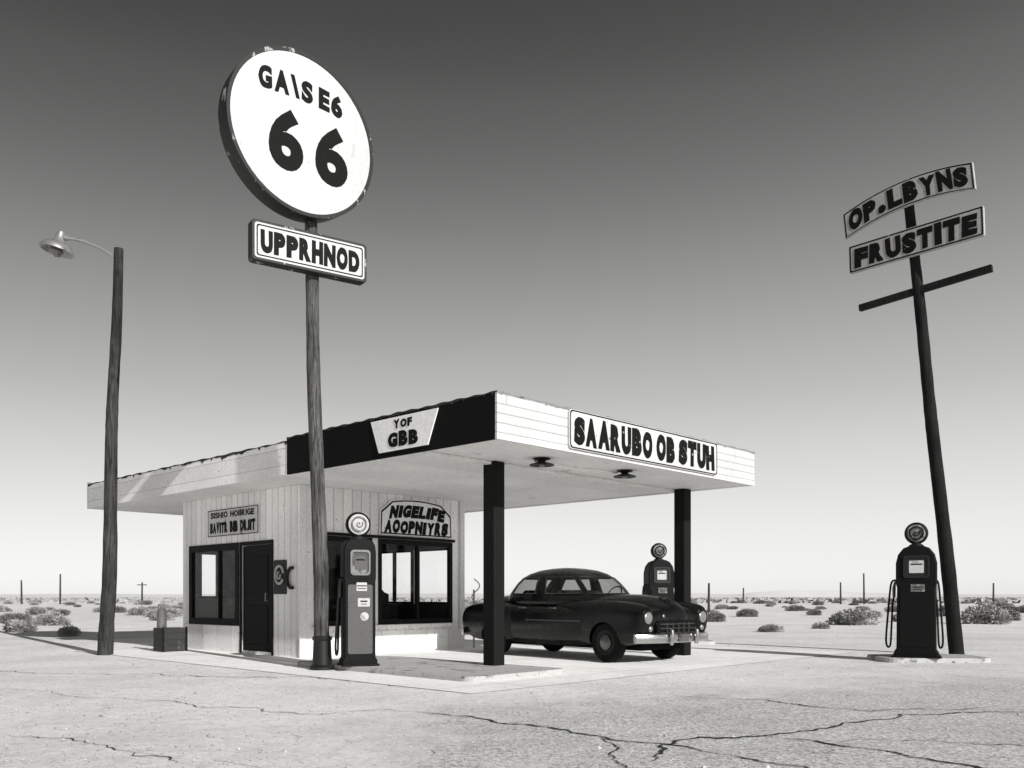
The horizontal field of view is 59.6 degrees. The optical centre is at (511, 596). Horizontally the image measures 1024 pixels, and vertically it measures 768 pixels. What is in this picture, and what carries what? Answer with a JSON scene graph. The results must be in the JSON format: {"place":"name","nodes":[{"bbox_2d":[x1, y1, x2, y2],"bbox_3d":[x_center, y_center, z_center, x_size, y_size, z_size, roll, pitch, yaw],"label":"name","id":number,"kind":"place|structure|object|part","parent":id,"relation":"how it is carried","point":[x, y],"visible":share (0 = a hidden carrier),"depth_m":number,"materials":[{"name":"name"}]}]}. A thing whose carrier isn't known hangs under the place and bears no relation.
{"place":"outdoors","nodes":[
{"label":"outdoors","id":0,"kind":"place"},
{"bbox_2d":[0,597,1023,767],"bbox_3d":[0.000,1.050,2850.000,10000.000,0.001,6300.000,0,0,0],"label":"ground","id":1,"kind":"structure","parent":0,"point":[145,675],"depth_m":10.73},
{"bbox_2d":[0,605,5,611],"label":"desert shrub","id":2,"kind":"object","parent":1,"relation":"on","point":[2,608],"visible":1,"depth_m":62.92,"materials":[{"name":"grey plant"}]},
{"bbox_2d":[0,612,32,622],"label":"desert shrub","id":3,"kind":"object","parent":1,"relation":"on","point":[5,617],"visible":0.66,"depth_m":35.78,"materials":[{"name":"grey plant"}]},
{"bbox_2d":[2,618,38,632],"bbox_3d":[-14.741,0.870,26.896,1.045,0.478,1.077,0,0,40],"label":"desert shrub","id":4,"kind":"object","parent":1,"relation":"on","point":[15,625],"visible":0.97,"depth_m":26.70,"materials":[{"name":"grey plant"}]},
{"bbox_2d":[21,580,22,603],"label":"utility post","id":5,"kind":"object","parent":1,"relation":"on","point":[21,593],"visible":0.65,"depth_m":129.90,"materials":[{"name":"grey wood"}]},
{"bbox_2d":[25,606,50,614],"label":"desert shrub","id":6,"kind":"object","parent":1,"relation":"on","point":[34,610],"visible":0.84,"depth_m":51.41,"materials":[{"name":"grey plant"}]},
{"bbox_2d":[32,611,73,625],"bbox_3d":[-16.979,0.809,33.001,1.346,0.617,1.297,0,0,-39],"label":"desert shrub","id":7,"kind":"object","parent":1,"relation":"on","point":[46,619],"visible":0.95,"depth_m":32.82,"materials":[{"name":"grey plant"}]},
{"bbox_2d":[59,574,60,603],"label":"utility post","id":8,"kind":"object","parent":1,"relation":"on","point":[60,589],"visible":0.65,"depth_m":129.90,"materials":[{"name":"grey wood"}]},
{"bbox_2d":[51,608,71,615],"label":"desert shrub","id":9,"kind":"object","parent":1,"relation":"on","point":[65,612],"visible":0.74,"depth_m":50.39,"materials":[{"name":"grey plant"}]},
{"bbox_2d":[57,624,81,636],"bbox_3d":[-11.905,0.904,24.010,0.729,0.384,0.702,0,0,27],"label":"desert shrub","id":10,"kind":"object","parent":1,"relation":"on","point":[68,631],"visible":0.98,"depth_m":23.82,"materials":[{"name":"grey plant"}]},
{"bbox_2d":[65,601,75,604],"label":"desert shrub","id":11,"kind":"object","parent":1,"relation":"on","point":[70,603],"visible":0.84,"depth_m":111.94,"materials":[{"name":"grey plant"}]},
{"bbox_2d":[39,231,123,654],"bbox_3d":[-7.775,-2.774,16.134,1.463,7.657,0.589,0,0,0],"label":"street lamp","id":12,"kind":"object","parent":1,"relation":"on","point":[57,246],"visible":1,"depth_m":16.11,"materials":[{"name":"brown wood"}]},
{"bbox_2d":[92,607,99,611],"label":"desert shrub","id":13,"kind":"object","parent":1,"relation":"on","point":[96,609],"visible":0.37,"depth_m":61.12,"materials":[{"name":"grey plant"}]},
{"bbox_2d":[115,606,126,612],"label":"desert shrub","id":14,"kind":"object","parent":1,"relation":"on","point":[119,609],"visible":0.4,"depth_m":59.75,"materials":[{"name":"grey plant"}]},
{"bbox_2d":[124,606,149,615],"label":"desert shrub","id":15,"kind":"object","parent":1,"relation":"on","point":[139,611],"visible":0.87,"depth_m":50.90,"materials":[{"name":"grey plant"}]},
{"bbox_2d":[137,582,146,600],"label":"utility post","id":16,"kind":"object","parent":1,"relation":"on","point":[141,584],"visible":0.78,"depth_m":129.91,"materials":[{"name":"grey wood"}]},
{"bbox_2d":[138,600,152,604],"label":"desert shrub","id":17,"kind":"object","parent":1,"relation":"on","point":[146,602],"visible":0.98,"depth_m":117.27,"materials":[{"name":"grey plant"}]},
{"bbox_2d":[143,606,179,616],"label":"desert shrub","id":18,"kind":"object","parent":1,"relation":"on","point":[152,611],"visible":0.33,"depth_m":46.40,"materials":[{"name":"grey plant"}]},
{"bbox_2d":[149,612,174,620],"bbox_3d":[-15.689,0.870,40.070,1.045,0.478,1.077,0,0,-43],"label":"desert shrub","id":19,"kind":"object","parent":1,"relation":"on","point":[153,617],"visible":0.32,"depth_m":39.96,"materials":[{"name":"grey plant"}]},
{"bbox_2d":[154,606,182,616],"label":"desert shrub","id":20,"kind":"object","parent":1,"relation":"on","point":[180,611],"visible":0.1,"depth_m":48.24,"materials":[{"name":"grey plant"}]},
{"bbox_2d":[164,604,182,608],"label":"desert shrub","id":21,"kind":"object","parent":1,"relation":"on","point":[176,606],"visible":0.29,"depth_m":62.23,"materials":[{"name":"grey plant"}]},
{"bbox_2d":[2,671,358,763],"bbox_3d":[-4.330,1.044,10.673,4.406,0.001,10.731,0,0,-41],"label":"ground crack","id":22,"kind":"object","parent":1,"relation":"on","point":[138,699],"visible":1,"depth_m":8.45,"materials":[{"name":"grey concrete"}]},
{"bbox_2d":[80,635,850,693],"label":"forecourt","id":23,"kind":"structure","parent":1,"relation":"on","point":[579,664],"depth_m":14.44,"materials":[{"name":"concrete"}]},
{"bbox_2d":[153,627,187,651],"bbox_3d":[-6.575,0.810,17.195,0.415,0.480,0.500,0,0,44],"label":"wooden crate","id":24,"kind":"object","parent":23,"relation":"on","point":[171,639],"visible":0.98,"depth_m":17.06,"materials":[{"name":"grey wood"}]},
{"bbox_2d":[157,604,166,627],"bbox_3d":[-6.720,0.360,17.150,0.184,0.455,0.184,0,0,-17],"label":"oil can","id":25,"kind":"object","parent":24,"relation":"on","point":[161,616],"visible":0.96,"depth_m":17.08,"materials":[{"name":"metal"}]},
{"bbox_2d":[218,46,372,669],"bbox_3d":[-3.041,-3.289,12.685,2.279,8.683,0.517,0,0,-40],"label":"roadside sign","id":26,"kind":"object","parent":23,"relation":"on","point":[295,135],"visible":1,"depth_m":12.62,"materials":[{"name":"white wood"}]},
{"bbox_2d":[87,390,754,665],"bbox_3d":[-2.511,-0.725,17.332,12.492,3.550,6.337,0,0,44],"label":"gas station","id":27,"kind":"object","parent":23,"relation":"on","point":[415,482],"visible":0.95,"depth_m":15.51,"materials":[{"name":"white wood"}]},
{"bbox_2d":[201,552,217,597],"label":"window","id":28,"kind":"structure","parent":27,"relation":"in","point":[202,553],"depth_m":18.62,"materials":[{"name":"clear glass"}]},
{"bbox_2d":[189,542,238,625],"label":"window","id":29,"kind":"structure","parent":27,"relation":"in","point":[220,548],"depth_m":17.22,"materials":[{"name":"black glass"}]},
{"bbox_2d":[239,540,273,655],"bbox_3d":[-4.647,0.015,16.277,1.150,2.070,0.130,0,0,44],"label":"door","id":30,"kind":"structure","parent":27,"relation":"in","point":[258,561],"depth_m":16.27,"materials":[{"name":"brown wood"}]},
{"bbox_2d":[327,535,371,625],"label":"window","id":31,"kind":"structure","parent":27,"relation":"in","point":[329,538],"depth_m":15.81,"materials":[{"name":"black glass"}]},
{"bbox_2d":[329,604,400,620],"bbox_3d":[-3.062,0.570,18.488,0.600,0.860,1.500,0,0,44],"label":"shop counter","id":32,"kind":"object","parent":27,"relation":"on","point":[389,611],"visible":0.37,"depth_m":18.56,"materials":[{"name":"brown wood"}]},
{"bbox_2d":[382,590,388,603],"bbox_3d":[-2.855,-0.052,18.706,0.360,0.380,0.440,0,0,44],"label":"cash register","id":33,"kind":"object","parent":32,"relation":"on","point":[385,598],"visible":0.14,"depth_m":18.67,"materials":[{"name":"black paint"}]},
{"bbox_2d":[382,550,410,603],"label":"window","id":34,"kind":"structure","parent":27,"relation":"in","point":[397,551],"depth_m":19.49,"materials":[{"name":"black glass"}]},
{"bbox_2d":[378,538,452,624],"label":"window","id":35,"kind":"structure","parent":27,"relation":"in","point":[449,619],"depth_m":17.19,"materials":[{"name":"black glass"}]},
{"bbox_2d":[419,548,446,603],"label":"window","id":36,"kind":"structure","parent":27,"relation":"in","point":[432,549],"depth_m":18.71,"materials":[{"name":"black glass"}]},
{"bbox_2d":[298,656,562,681],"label":"kerb","id":37,"kind":"structure","parent":23,"relation":"on","point":[454,670],"depth_m":12.16,"materials":[{"name":"concrete"}]},
{"bbox_2d":[334,512,379,666],"bbox_3d":[-2.237,-0.120,12.767,0.609,2.190,0.468,0,0,-20],"label":"fuel pump","id":38,"kind":"object","parent":37,"relation":"on","point":[356,590],"visible":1,"depth_m":12.63,"materials":[{"name":"metal"}]},
{"bbox_2d":[471,579,479,647],"bbox_3d":[-0.705,0.335,18.288,0.258,1.430,0.061,0,0,0],"label":"air hose stand","id":39,"kind":"object","parent":23,"relation":"on","point":[473,595],"visible":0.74,"depth_m":18.28,"materials":[{"name":"metal"}]},
{"bbox_2d":[461,568,708,662],"bbox_3d":[1.146,0.264,15.743,1.804,1.556,4.797,0,0,-41],"label":"parked car","id":40,"kind":"object","parent":23,"relation":"on","point":[608,627],"visible":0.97,"depth_m":14.66,"materials":[{"name":"black paint"}]},
{"bbox_3d":[0.225,-0.200,15.829,0.151,0.287,0.747,0,0,-30],"label":"side window","id":41,"kind":"part","parent":40,"relation":"part of","materials":[{"name":"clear glass"}]},
{"bbox_3d":[0.873,-0.200,15.118,0.792,0.287,0.174,0,0,34],"label":"side window","id":42,"kind":"part","parent":40,"relation":"part of","materials":[{"name":"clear glass"}]},
{"bbox_2d":[0,628,1023,767],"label":"pebbles","id":43,"kind":"object","parent":1,"relation":"on","point":[598,747],"visible":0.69,"depth_m":7.27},
{"bbox_2d":[0,597,1023,602],"bbox_3d":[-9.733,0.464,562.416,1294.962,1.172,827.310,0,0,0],"label":"scrub","id":44,"kind":"object","parent":1,"relation":"on","point":[441,599],"visible":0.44,"depth_m":163.33,"materials":[{"name":"grey plant"}]},
{"bbox_2d":[691,639,714,644],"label":"kerb","id":45,"kind":"structure","parent":1,"relation":"on","point":[708,642],"depth_m":19.63,"materials":[{"name":"concrete"}]},
{"bbox_2d":[642,543,673,600],"bbox_3d":[3.269,-0.120,20.096,0.852,2.190,0.581,0,0,-8],"label":"fuel pump","id":46,"kind":"object","parent":45,"relation":"on","point":[659,576],"visible":0.62,"depth_m":19.89,"materials":[{"name":"metal"}]},
{"bbox_2d":[707,583,709,612],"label":"utility post","id":47,"kind":"object","parent":1,"relation":"on","point":[708,608],"visible":0.65,"depth_m":44.95,"materials":[{"name":"grey wood"}]},
{"bbox_2d":[707,611,727,621],"bbox_3d":[8.557,0.832,37.968,1.039,0.547,1.178,0,0,-8],"label":"desert shrub","id":48,"kind":"object","parent":1,"relation":"on","point":[715,616],"visible":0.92,"depth_m":37.72,"materials":[{"name":"grey plant"}]},
{"bbox_2d":[714,604,728,608],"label":"desert shrub","id":49,"kind":"object","parent":1,"relation":"on","point":[721,606],"visible":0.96,"depth_m":75.86,"materials":[{"name":"grey plant"}]},
{"bbox_2d":[736,608,758,616],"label":"desert shrub","id":50,"kind":"object","parent":1,"relation":"on","point":[748,612],"visible":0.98,"depth_m":47.28,"materials":[{"name":"grey plant"}]},
{"bbox_2d":[755,600,765,603],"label":"desert shrub","id":51,"kind":"object","parent":1,"relation":"on","point":[760,602],"visible":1,"depth_m":137.24,"materials":[{"name":"grey plant"}]},
{"bbox_2d":[757,624,783,631],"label":"desert shrub","id":52,"kind":"object","parent":1,"relation":"on","point":[769,628],"visible":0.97,"depth_m":26.69,"materials":[{"name":"grey plant"}]},
{"bbox_2d":[785,605,804,610],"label":"desert shrub","id":53,"kind":"object","parent":1,"relation":"on","point":[796,608],"visible":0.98,"depth_m":66.97,"materials":[{"name":"grey plant"}]},
{"bbox_2d":[806,608,821,614],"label":"desert shrub","id":54,"kind":"object","parent":1,"relation":"on","point":[813,612],"visible":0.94,"depth_m":51.02,"materials":[{"name":"grey plant"}]},
{"bbox_2d":[811,600,823,604],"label":"desert shrub","id":55,"kind":"object","parent":1,"relation":"on","point":[818,602],"visible":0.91,"depth_m":114.98,"materials":[{"name":"grey plant"}]},
{"bbox_2d":[815,606,825,609],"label":"desert shrub","id":56,"kind":"object","parent":1,"relation":"on","point":[819,607],"visible":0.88,"depth_m":75.16,"materials":[{"name":"grey plant"}]},
{"bbox_2d":[812,622,829,628],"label":"desert shrub","id":57,"kind":"object","parent":1,"relation":"on","point":[820,625],"visible":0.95,"depth_m":29.42,"materials":[{"name":"grey plant"}]},
{"bbox_2d":[840,582,841,603],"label":"utility post","id":58,"kind":"object","parent":1,"relation":"on","point":[840,594],"visible":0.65,"depth_m":129.89,"materials":[{"name":"grey wood"}]},
{"bbox_2d":[825,607,880,624],"bbox_3d":[12.802,0.746,33.651,1.672,0.789,1.723,0,0,-24],"label":"desert shrub","id":59,"kind":"object","parent":1,"relation":"on","point":[855,616],"visible":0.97,"depth_m":33.29,"materials":[{"name":"grey plant"}]},
{"bbox_2d":[854,606,870,610],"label":"desert shrub","id":60,"kind":"object","parent":1,"relation":"on","point":[864,607],"visible":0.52,"depth_m":67.08,"materials":[{"name":"grey plant"}]},
{"bbox_2d":[863,573,864,603],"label":"utility post","id":61,"kind":"object","parent":1,"relation":"on","point":[863,588],"visible":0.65,"depth_m":129.91,"materials":[{"name":"grey wood"}]},
{"bbox_2d":[867,610,882,616],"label":"desert shrub","id":62,"kind":"object","parent":1,"relation":"on","point":[878,613],"visible":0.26,"depth_m":46.13,"materials":[{"name":"grey plant"}]},
{"bbox_2d":[884,605,896,611],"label":"desert shrub","id":63,"kind":"object","parent":1,"relation":"on","point":[894,608],"visible":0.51,"depth_m":62.46,"materials":[{"name":"grey plant"}]},
{"bbox_2d":[893,613,896,621],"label":"desert shrub","id":64,"kind":"object","parent":1,"relation":"on","point":[894,617],"visible":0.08,"depth_m":38.10,"materials":[{"name":"grey plant"}]},
{"bbox_2d":[843,162,992,654],"bbox_3d":[7.453,-3.228,16.319,2.504,8.582,0.922,0,0,44],"label":"roadside sign","id":65,"kind":"object","parent":1,"relation":"on","point":[912,241],"visible":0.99,"depth_m":16.11,"materials":[{"name":"brown wood"}]},
{"bbox_2d":[867,654,990,662],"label":"kerb","id":66,"kind":"structure","parent":1,"relation":"on","point":[951,658],"depth_m":14.23,"materials":[{"name":"concrete"}]},
{"bbox_2d":[885,522,943,658],"bbox_3d":[6.551,-0.120,14.563,0.876,2.190,0.594,0,0,24],"label":"fuel pump","id":67,"kind":"object","parent":66,"relation":"on","point":[916,582],"visible":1,"depth_m":14.35,"materials":[{"name":"metal"}]},
{"bbox_2d":[938,605,944,615],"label":"desert shrub","id":68,"kind":"object","parent":1,"relation":"on","point":[943,610],"visible":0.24,"depth_m":48.48,"materials":[{"name":"grey plant"}]},
{"bbox_2d":[960,602,1012,624],"bbox_3d":[18.418,0.659,34.779,1.795,0.987,1.729,0,0,13],"label":"desert shrub","id":69,"kind":"object","parent":1,"relation":"on","point":[979,614],"visible":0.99,"depth_m":34.57,"materials":[{"name":"grey plant"}]},
{"bbox_2d":[992,583,993,601],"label":"utility post","id":70,"kind":"object","parent":1,"relation":"on","point":[993,593],"visible":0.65,"depth_m":129.90,"materials":[{"name":"grey wood"}]},
{"bbox_2d":[992,600,1010,606],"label":"desert shrub","id":71,"kind":"object","parent":1,"relation":"on","point":[1001,603],"visible":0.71,"depth_m":88.81,"materials":[{"name":"grey plant"}]},
{"bbox_2d":[998,605,1015,609],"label":"desert shrub","id":72,"kind":"object","parent":1,"relation":"on","point":[1009,607],"visible":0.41,"depth_m":67.32,"materials":[{"name":"grey plant"}]},
{"bbox_2d":[997,607,1021,620],"bbox_3d":[22.009,0.775,40.069,1.532,0.684,1.351,0,0,36],"label":"desert shrub","id":73,"kind":"object","parent":1,"relation":"on","point":[1016,615],"visible":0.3,"depth_m":39.61,"materials":[{"name":"grey plant"}]},
{"bbox_2d":[1014,605,1023,612],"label":"desert shrub","id":74,"kind":"object","parent":1,"relation":"on","point":[1019,608],"visible":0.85,"depth_m":58.85,"materials":[{"name":"grey plant"}]},
{"bbox_2d":[0,590,1023,596],"bbox_3d":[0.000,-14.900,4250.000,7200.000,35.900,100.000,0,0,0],"label":"hills","id":75,"kind":"structure","parent":0,"point":[801,593],"depth_m":4259.09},
{"bbox_2d":[0,0,1023,593],"label":"sky","id":76,"kind":"structure","parent":0,"point":[632,211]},
{"bbox_2d":[215,672,1023,767],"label":"road","id":77,"kind":"structure","parent":0,"point":[376,740],"depth_m":7.11,"materials":[{"name":"grey asphalt"}]},
{"bbox_2d":[350,696,1023,767],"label":"road crack","id":78,"kind":"object","parent":77,"relation":"on","point":[665,748],"visible":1,"depth_m":6.57,"materials":[{"name":"black asphalt"}]}
]}

